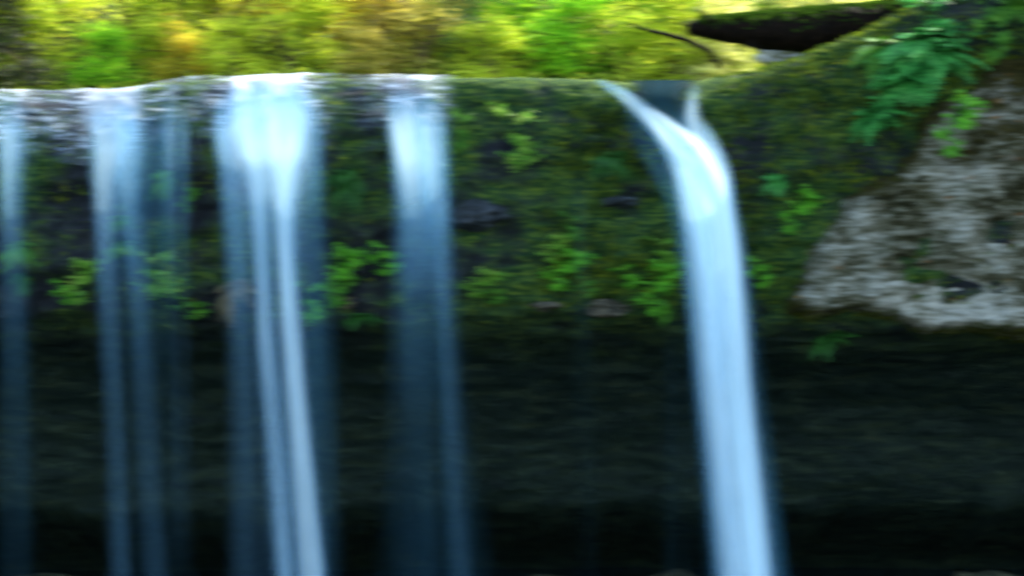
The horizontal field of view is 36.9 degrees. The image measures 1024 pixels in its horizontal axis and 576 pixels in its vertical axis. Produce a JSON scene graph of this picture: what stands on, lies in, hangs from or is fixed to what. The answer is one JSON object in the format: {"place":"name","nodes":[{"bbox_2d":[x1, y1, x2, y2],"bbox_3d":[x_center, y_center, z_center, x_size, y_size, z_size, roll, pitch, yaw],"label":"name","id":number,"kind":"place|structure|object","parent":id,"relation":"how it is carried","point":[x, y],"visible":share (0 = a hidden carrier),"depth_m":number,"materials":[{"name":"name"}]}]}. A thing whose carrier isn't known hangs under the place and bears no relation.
{"place":"outdoors","nodes":[
{"label":"outdoors","id":0,"kind":"place"},
{"bbox_2d":[0,90,105,93],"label":"river","id":1,"kind":"structure","parent":0,"point":[55,92],"depth_m":30.70,"materials":[{"name":"white liquid"}]},
{"bbox_2d":[0,0,854,90],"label":"hillside","id":2,"kind":"structure","parent":0,"point":[90,21],"depth_m":37.07,"materials":[{"name":"green plant"}]},
{"bbox_2d":[1,2,44,50],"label":"maple tree","id":3,"kind":"object","parent":2,"relation":"on","point":[11,28],"visible":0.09,"depth_m":36.85,"materials":[{"name":"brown plant"}]},
{"bbox_2d":[0,0,88,85],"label":"maple tree","id":4,"kind":"object","parent":2,"relation":"on","point":[50,21],"visible":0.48,"depth_m":35.38,"materials":[{"name":"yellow plant"}]},
{"bbox_2d":[0,0,89,89],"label":"hemlock tree","id":5,"kind":"object","parent":2,"relation":"on","point":[30,68],"visible":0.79,"depth_m":34.38,"materials":[{"name":"green plant"}]},
{"bbox_2d":[28,0,113,23],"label":"maple tree","id":6,"kind":"object","parent":2,"relation":"on","point":[68,4],"visible":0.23,"depth_m":38.55,"materials":[{"name":"yellow plant"}]},
{"bbox_2d":[58,16,147,89],"bbox_3d":[-9.430,-5.316,35.367,2.134,1.804,2.022,0,0,3],"label":"maple tree","id":7,"kind":"object","parent":2,"relation":"on","point":[114,36],"visible":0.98,"depth_m":35.10,"materials":[{"name":"green plant"}]},
{"bbox_2d":[73,0,216,51],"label":"maple tree","id":8,"kind":"object","parent":2,"relation":"on","point":[127,15],"visible":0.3,"depth_m":37.06,"materials":[{"name":"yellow plant"}]},
{"bbox_2d":[108,0,236,68],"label":"maple tree","id":9,"kind":"object","parent":2,"relation":"on","point":[164,5],"visible":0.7,"depth_m":36.25,"materials":[{"name":"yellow plant"}]},
{"bbox_2d":[139,9,221,83],"bbox_3d":[-7.666,-5.368,35.655,2.015,2.074,1.814,0,0,-13],"label":"maple tree","id":10,"kind":"object","parent":2,"relation":"on","point":[182,45],"visible":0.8,"depth_m":35.40,"materials":[{"name":"yellow plant"}]},
{"bbox_2d":[210,0,241,13],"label":"maple tree","id":11,"kind":"object","parent":2,"relation":"on","point":[231,1],"visible":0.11,"depth_m":38.68,"materials":[{"name":"green plant"}]},
{"bbox_2d":[171,8,283,80],"bbox_3d":[-6.478,-5.489,35.587,2.328,1.968,2.206,0,0,36],"label":"maple tree","id":12,"kind":"object","parent":2,"relation":"on","point":[232,31],"visible":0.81,"depth_m":35.47,"materials":[{"name":"green plant"}]},
{"bbox_2d":[186,0,309,45],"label":"maple tree","id":13,"kind":"object","parent":2,"relation":"on","point":[242,4],"visible":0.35,"depth_m":37.48,"materials":[{"name":"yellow plant"}]},
{"bbox_2d":[222,0,363,74],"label":"maple tree","id":14,"kind":"object","parent":2,"relation":"on","point":[312,13],"visible":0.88,"depth_m":35.78,"materials":[{"name":"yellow plant"}]},
{"bbox_2d":[239,0,390,32],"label":"maple tree","id":15,"kind":"object","parent":2,"relation":"on","point":[324,28],"visible":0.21,"depth_m":37.31,"materials":[{"name":"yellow plant"}]},
{"bbox_2d":[290,0,447,50],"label":"maple tree","id":16,"kind":"object","parent":2,"relation":"on","point":[362,15],"visible":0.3,"depth_m":36.98,"materials":[{"name":"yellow plant"}]},
{"bbox_2d":[325,4,421,77],"bbox_3d":[-3.232,-5.549,35.367,2.217,2.282,1.996,0,0,-33],"label":"maple tree","id":17,"kind":"object","parent":2,"relation":"on","point":[371,38],"visible":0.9,"depth_m":35.22,"materials":[{"name":"yellow plant"}]},
{"bbox_2d":[356,0,488,77],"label":"maple tree","id":18,"kind":"object","parent":2,"relation":"on","point":[408,18],"visible":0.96,"depth_m":35.68,"materials":[{"name":"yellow plant"}]},
{"bbox_2d":[0,0,873,90],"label":"undergrowth","id":19,"kind":"object","parent":2,"relation":"on","point":[600,75],"visible":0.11,"depth_m":36.17,"materials":[{"name":"green plant"}]},
{"bbox_2d":[416,0,488,16],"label":"maple tree","id":20,"kind":"object","parent":2,"relation":"on","point":[450,3],"visible":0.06,"depth_m":39.24,"materials":[{"name":"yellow plant"}]},
{"bbox_2d":[428,0,504,67],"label":"spruce tree","id":21,"kind":"object","parent":2,"relation":"on","point":[462,12],"visible":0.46,"depth_m":36.45,"materials":[{"name":"plant"}]},
{"bbox_2d":[440,5,539,77],"bbox_3d":[-0.445,-5.454,35.759,2.443,2.207,2.433,0,0,-45],"label":"maple tree","id":22,"kind":"object","parent":2,"relation":"on","point":[491,35],"visible":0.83,"depth_m":35.44,"materials":[{"name":"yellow plant"}]},
{"bbox_2d":[439,0,606,53],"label":"maple tree","id":23,"kind":"object","parent":2,"relation":"on","point":[525,7],"visible":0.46,"depth_m":36.73,"materials":[{"name":"green plant"}]},
{"bbox_2d":[498,0,627,78],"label":"maple tree","id":24,"kind":"object","parent":2,"relation":"on","point":[568,37],"visible":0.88,"depth_m":35.59,"materials":[{"name":"green plant"}]},
{"bbox_2d":[555,0,684,82],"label":"maple tree","id":25,"kind":"object","parent":2,"relation":"on","point":[639,21],"visible":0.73,"depth_m":35.24,"materials":[{"name":"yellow plant"}]},
{"bbox_2d":[549,0,697,34],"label":"maple tree","id":26,"kind":"object","parent":2,"relation":"on","point":[630,9],"visible":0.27,"depth_m":36.92,"materials":[{"name":"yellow plant"}]},
{"bbox_2d":[617,0,721,74],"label":"maple tree","id":27,"kind":"object","parent":2,"relation":"on","point":[669,55],"visible":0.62,"depth_m":35.65,"materials":[{"name":"green plant"}]},
{"bbox_2d":[680,59,732,82],"bbox_3d":[4.387,-4.613,34.855,1.324,1.180,1.397,0,0,18],"label":"maple tree","id":28,"kind":"object","parent":2,"relation":"on","point":[708,72],"visible":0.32,"depth_m":34.84,"materials":[{"name":"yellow plant"}]},
{"bbox_2d":[639,0,779,22],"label":"maple tree","id":29,"kind":"object","parent":2,"relation":"on","point":[696,9],"visible":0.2,"depth_m":38.18,"materials":[{"name":"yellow plant"}]},
{"bbox_2d":[671,0,763,73],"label":"maple tree","id":30,"kind":"object","parent":2,"relation":"on","point":[730,6],"visible":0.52,"depth_m":35.54,"materials":[{"name":"yellow plant"}]},
{"bbox_2d":[739,0,803,10],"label":"maple tree","id":31,"kind":"object","parent":2,"relation":"on","point":[768,2],"visible":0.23,"depth_m":38.09,"materials":[{"name":"yellow plant"}]},
{"bbox_2d":[769,0,869,8],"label":"maple tree","id":32,"kind":"object","parent":2,"relation":"on","point":[817,2],"visible":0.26,"depth_m":37.85,"materials":[{"name":"yellow plant"}]},
{"bbox_2d":[0,0,1023,571],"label":"cliff","id":33,"kind":"structure","parent":0,"point":[146,432],"depth_m":31.52,"materials":[{"name":"black stone"}]},
{"bbox_2d":[0,89,23,147],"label":"waterfall","id":34,"kind":"structure","parent":33,"relation":"on","point":[7,99],"depth_m":29.49,"materials":[{"name":"liquid"}]},
{"bbox_2d":[8,271,30,303],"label":"fern","id":35,"kind":"object","parent":33,"relation":"on","point":[21,279],"visible":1,"depth_m":29.17,"materials":[{"name":"teal plant"}]},
{"bbox_2d":[0,240,39,274],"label":"fern","id":36,"kind":"object","parent":33,"relation":"on","point":[13,251],"visible":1,"depth_m":29.22,"materials":[{"name":"green plant"}]},
{"bbox_2d":[51,277,76,304],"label":"leafy plant","id":37,"kind":"object","parent":33,"relation":"on","point":[65,287],"visible":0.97,"depth_m":29.34,"materials":[{"name":"green plant"}]},
{"bbox_2d":[58,257,105,305],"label":"leafy plant","id":38,"kind":"object","parent":33,"relation":"on","point":[82,279],"visible":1,"depth_m":29.17,"materials":[{"name":"green plant"}]},
{"bbox_2d":[62,85,161,155],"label":"waterfall","id":39,"kind":"structure","parent":33,"relation":"on","point":[113,107],"depth_m":29.62,"materials":[{"name":"liquid"}]},
{"bbox_2d":[105,215,135,240],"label":"fern","id":40,"kind":"object","parent":33,"relation":"on","point":[118,221],"visible":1,"depth_m":29.49,"materials":[{"name":"green plant"}]},
{"bbox_2d":[102,240,139,262],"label":"fern","id":41,"kind":"object","parent":33,"relation":"on","point":[123,245],"visible":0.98,"depth_m":29.39,"materials":[{"name":"green plant"}]},
{"bbox_2d":[115,245,189,299],"bbox_3d":[-6.873,-0.278,29.174,1.665,0.970,0.602,7,1,9],"label":"leafy plant","id":42,"kind":"object","parent":33,"relation":"on","point":[167,281],"visible":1,"depth_m":29.20,"materials":[{"name":"green plant"}]},
{"bbox_2d":[148,169,173,202],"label":"fern","id":43,"kind":"object","parent":33,"relation":"attached to","point":[165,179],"visible":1,"depth_m":29.33,"materials":[{"name":"green plant"}]},
{"bbox_2d":[176,186,201,212],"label":"leafy plant","id":44,"kind":"object","parent":33,"relation":"on","point":[190,198],"visible":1,"depth_m":29.29,"materials":[{"name":"green plant"}]},
{"bbox_2d":[168,294,210,319],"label":"leafy plant","id":45,"kind":"object","parent":33,"relation":"on","point":[196,305],"visible":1,"depth_m":29.55,"materials":[{"name":"green plant"}]},
{"bbox_2d":[216,277,260,327],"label":"fern","id":46,"kind":"object","parent":33,"relation":"on","point":[230,296],"visible":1,"depth_m":29.53,"materials":[{"name":"green plant"}]},
{"bbox_2d":[215,73,318,575],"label":"waterfall","id":47,"kind":"structure","parent":33,"relation":"on","point":[270,101],"depth_m":28.73,"materials":[{"name":"liquid"}]},
{"bbox_2d":[291,277,328,325],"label":"leafy plant","id":48,"kind":"object","parent":33,"relation":"on","point":[313,309],"visible":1,"depth_m":29.70,"materials":[{"name":"green plant"}]},
{"bbox_2d":[322,271,359,307],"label":"leafy plant","id":49,"kind":"object","parent":33,"relation":"on","point":[341,288],"visible":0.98,"depth_m":29.72,"materials":[{"name":"green plant"}]},
{"bbox_2d":[318,242,370,306],"bbox_3d":[-3.272,-0.257,29.663,1.116,1.288,0.452,0,0,16],"label":"leafy plant","id":50,"kind":"object","parent":33,"relation":"on","point":[348,258],"visible":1,"depth_m":29.66,"materials":[{"name":"green plant"}]},
{"bbox_2d":[335,294,353,308],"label":"leafy plant","id":51,"kind":"object","parent":33,"relation":"on","point":[349,303],"visible":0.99,"depth_m":29.89,"materials":[{"name":"green plant"}]},
{"bbox_2d":[326,166,365,218],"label":"fern","id":52,"kind":"object","parent":33,"relation":"on","point":[347,178],"visible":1,"depth_m":29.43,"materials":[{"name":"green plant"}]},
{"bbox_2d":[341,313,383,331],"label":"fern","id":53,"kind":"object","parent":33,"relation":"on","point":[357,319],"visible":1,"depth_m":29.81,"materials":[{"name":"green plant"}]},
{"bbox_2d":[363,240,403,276],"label":"leafy plant","id":54,"kind":"object","parent":33,"relation":"on","point":[392,266],"visible":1,"depth_m":29.68,"materials":[{"name":"green plant"}]},
{"bbox_2d":[376,74,443,184],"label":"waterfall","id":55,"kind":"structure","parent":33,"relation":"on","point":[411,131],"depth_m":28.80,"materials":[{"name":"liquid"}]},
{"bbox_2d":[451,107,473,154],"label":"leafy plant","id":56,"kind":"object","parent":33,"relation":"attached to","point":[460,131],"visible":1,"depth_m":29.45,"materials":[{"name":"green plant"}]},
{"bbox_2d":[444,197,509,232],"bbox_3d":[-0.675,-1.420,29.678,1.292,0.743,0.960,0,0,0],"label":"stone","id":57,"kind":"object","parent":33,"relation":"on","point":[473,215],"visible":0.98,"depth_m":29.36,"materials":[{"name":"grey stone"}]},
{"bbox_2d":[458,266,510,297],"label":"leafy plant","id":58,"kind":"object","parent":33,"relation":"on","point":[481,283],"visible":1,"depth_m":29.41,"materials":[{"name":"green plant"}]},
{"bbox_2d":[478,283,506,304],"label":"leafy plant","id":59,"kind":"object","parent":33,"relation":"on","point":[497,291],"visible":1,"depth_m":29.51,"materials":[{"name":"green plant"}]},
{"bbox_2d":[0,0,1023,321],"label":"moss","id":60,"kind":"object","parent":33,"relation":"on","point":[612,132],"visible":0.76,"depth_m":29.50,"materials":[{"name":"green plant"}]},
{"bbox_2d":[489,102,543,172],"bbox_3d":[0.077,-2.890,29.373,1.060,1.387,0.427,0,0,10],"label":"leafy plant","id":61,"kind":"object","parent":33,"relation":"on","point":[524,144],"visible":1,"depth_m":29.41,"materials":[{"name":"green plant"}]},
{"bbox_2d":[529,301,562,311],"bbox_3d":[0.644,0.353,29.776,0.637,0.242,0.526,0,0,38],"label":"stone","id":62,"kind":"object","parent":33,"relation":"on","point":[546,306],"visible":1,"depth_m":29.62,"materials":[{"name":"grey stone"}]},
{"bbox_2d":[536,233,574,261],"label":"leafy plant","id":63,"kind":"object","parent":33,"relation":"on","point":[555,245],"visible":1,"depth_m":29.37,"materials":[{"name":"green plant"}]},
{"bbox_2d":[539,245,596,291],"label":"leafy plant","id":64,"kind":"object","parent":33,"relation":"on","point":[564,269],"visible":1,"depth_m":29.47,"materials":[{"name":"green plant"}]},
{"bbox_2d":[556,208,585,242],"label":"leafy plant","id":65,"kind":"object","parent":33,"relation":"on","point":[572,228],"visible":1,"depth_m":29.46,"materials":[{"name":"green plant"}]},
{"bbox_2d":[575,274,597,298],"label":"leafy plant","id":66,"kind":"object","parent":33,"relation":"attached to","point":[590,290],"visible":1,"depth_m":29.68,"materials":[{"name":"green plant"}]},
{"bbox_2d":[586,298,630,317],"bbox_3d":[1.941,0.381,30.001,0.998,0.406,0.763,0,0,0],"label":"stone","id":67,"kind":"object","parent":33,"relation":"on","point":[602,308],"visible":1,"depth_m":29.72,"materials":[{"name":"grey stone"}]},
{"bbox_2d":[588,150,632,182],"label":"fern","id":68,"kind":"object","parent":33,"relation":"on","point":[613,161],"visible":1,"depth_m":29.28,"materials":[{"name":"green plant"}]},
{"bbox_2d":[601,194,638,208],"bbox_3d":[2.091,-1.665,29.766,0.745,0.295,0.729,0,0,0],"label":"stone","id":69,"kind":"object","parent":33,"relation":"on","point":[622,201],"visible":0.98,"depth_m":29.55,"materials":[{"name":"grey stone"}]},
{"bbox_2d":[609,262,643,289],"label":"leafy plant","id":70,"kind":"object","parent":33,"relation":"on","point":[633,280],"visible":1,"depth_m":29.56,"materials":[{"name":"green plant"}]},
{"bbox_2d":[632,259,689,316],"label":"leafy plant","id":71,"kind":"object","parent":33,"relation":"on","point":[661,286],"visible":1,"depth_m":29.48,"materials":[{"name":"green plant"}]},
{"bbox_2d":[644,235,684,270],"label":"leafy plant","id":72,"kind":"object","parent":33,"relation":"on","point":[667,254],"visible":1,"depth_m":29.51,"materials":[{"name":"green plant"}]},
{"bbox_2d":[657,289,675,328],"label":"leafy plant","id":73,"kind":"object","parent":33,"relation":"attached to","point":[664,318],"visible":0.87,"depth_m":29.70,"materials":[{"name":"green plant"}]},
{"bbox_2d":[629,23,723,69],"bbox_3d":[3.414,-5.020,31.904,1.972,0.993,0.144,0,0,0],"label":"dead branch","id":74,"kind":"object","parent":33,"relation":"on","point":[714,58],"visible":1,"depth_m":31.86,"materials":[{"name":"brown wood"}]},
{"bbox_2d":[633,80,766,575],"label":"waterfall","id":75,"kind":"structure","parent":33,"relation":"on","point":[705,188],"depth_m":27.86,"materials":[{"name":"liquid"}]},
{"bbox_2d":[745,255,772,288],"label":"leafy plant","id":76,"kind":"object","parent":33,"relation":"on","point":[766,277],"visible":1,"depth_m":29.28,"materials":[{"name":"green plant"}]},
{"bbox_2d":[761,173,786,197],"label":"fern","id":77,"kind":"object","parent":33,"relation":"on","point":[776,179],"visible":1,"depth_m":29.13,"materials":[{"name":"green plant"}]},
{"bbox_2d":[755,50,800,64],"bbox_3d":[6.053,-5.038,33.697,1.506,0.632,1.208,0,0,0],"label":"boulder","id":78,"kind":"object","parent":33,"relation":"on","point":[765,57],"visible":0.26,"depth_m":33.29,"materials":[{"name":"stone"}]},
{"bbox_2d":[685,0,916,53],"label":"fallen log","id":79,"kind":"object","parent":33,"relation":"on","point":[803,29],"visible":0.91,"depth_m":31.50,"materials":[{"name":"brown wood"}]},
{"bbox_2d":[778,184,823,234],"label":"leafy plant","id":80,"kind":"object","parent":33,"relation":"on","point":[802,208],"visible":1,"depth_m":29.23,"materials":[{"name":"green plant"}]},
{"bbox_2d":[721,0,935,97],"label":"moss edge","id":81,"kind":"object","parent":33,"relation":"on","point":[812,51],"visible":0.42,"depth_m":29.50,"materials":[{"name":"green plant"}]},
{"bbox_2d":[810,330,859,361],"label":"fern","id":82,"kind":"object","parent":33,"relation":"attached to","point":[829,339],"visible":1,"depth_m":29.64,"materials":[{"name":"green plant"}]},
{"bbox_2d":[848,37,897,78],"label":"fern","id":83,"kind":"object","parent":33,"relation":"on","point":[873,50],"visible":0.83,"depth_m":28.76,"materials":[{"name":"green plant"}]},
{"bbox_2d":[850,103,912,145],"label":"fern","id":84,"kind":"object","parent":33,"relation":"on","point":[873,116],"visible":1,"depth_m":28.79,"materials":[{"name":"green plant"}]},
{"bbox_2d":[858,74,913,130],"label":"leafy plant","id":85,"kind":"object","parent":33,"relation":"on","point":[888,100],"visible":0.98,"depth_m":28.70,"materials":[{"name":"green plant"}]},
{"bbox_2d":[866,62,935,119],"bbox_3d":[7.234,-3.696,28.609,1.260,0.969,0.683,-12,-2,11],"label":"fern","id":86,"kind":"object","parent":33,"relation":"on","point":[894,78],"visible":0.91,"depth_m":28.57,"materials":[{"name":"green plant"}]},
{"bbox_2d":[786,56,1023,340],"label":"rock outcrop","id":87,"kind":"object","parent":33,"relation":"on","point":[888,223],"visible":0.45,"depth_m":28.87,"materials":[{"name":"grey stone"}]},
{"bbox_2d":[784,62,1023,344],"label":"moss patch","id":88,"kind":"object","parent":87,"relation":"on","point":[941,328],"visible":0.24,"depth_m":29.23,"materials":[{"name":"grey stone"}]},
{"bbox_2d":[797,74,1022,300],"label":"fallen leaves","id":89,"kind":"object","parent":87,"relation":"on","point":[969,177],"visible":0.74,"depth_m":28.77,"materials":[{"name":"brown plant"}]},
{"bbox_2d":[933,89,985,157],"bbox_3d":[8.251,-3.005,28.211,1.166,1.287,0.473,2,-1,-16],"label":"leafy plant","id":90,"kind":"object","parent":87,"relation":"attached to","point":[962,121],"visible":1,"depth_m":28.21,"materials":[{"name":"green plant"}]},
{"bbox_2d":[864,25,971,87],"bbox_3d":[7.553,-4.325,28.565,1.957,1.108,0.911,-3,0,5],"label":"fern","id":91,"kind":"object","parent":33,"relation":"on","point":[904,50],"visible":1,"depth_m":28.53,"materials":[{"name":"green plant"}]},
{"bbox_2d":[899,0,974,52],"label":"leafy plant","id":92,"kind":"object","parent":33,"relation":"on","point":[945,25],"visible":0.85,"depth_m":28.80,"materials":[{"name":"green plant"}]},
{"bbox_2d":[902,42,989,102],"bbox_3d":[8.101,-4.014,28.580,1.670,1.187,0.578,-1,0,-3],"label":"fern","id":93,"kind":"object","parent":33,"relation":"on","point":[943,61],"visible":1,"depth_m":28.50,"materials":[{"name":"green plant"}]},
{"bbox_2d":[968,0,1013,64],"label":"leafy plant","id":94,"kind":"object","parent":33,"relation":"on","point":[994,16],"visible":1,"depth_m":28.54,"materials":[{"name":"green plant"}]},
{"bbox_2d":[994,0,1023,27],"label":"fern","id":95,"kind":"object","parent":33,"relation":"on","point":[1016,4],"visible":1,"depth_m":28.54,"materials":[{"name":"green plant"}]},
{"bbox_2d":[0,567,1023,575],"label":"pool water","id":96,"kind":"structure","parent":0,"point":[638,571],"depth_m":37.78,"materials":[{"name":"black liquid"}]},
{"bbox_2d":[18,572,70,575],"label":"boulder","id":97,"kind":"object","parent":96,"relation":"in","point":[49,574],"visible":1,"depth_m":32.56,"materials":[{"name":"grey stone"}]},
{"bbox_2d":[532,574,553,575],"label":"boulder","id":98,"kind":"object","parent":96,"relation":"in","point":[542,575],"visible":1,"depth_m":33.03,"materials":[{"name":"grey stone"}]},
{"bbox_2d":[652,568,691,575],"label":"boulder","id":99,"kind":"object","parent":96,"relation":"in","point":[677,572],"visible":1,"depth_m":32.37,"materials":[{"name":"grey stone"}]},
{"bbox_2d":[955,570,1015,575],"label":"boulder","id":100,"kind":"object","parent":96,"relation":"on","point":[983,573],"visible":1,"depth_m":31.28,"materials":[{"name":"grey stone"}]}
]}

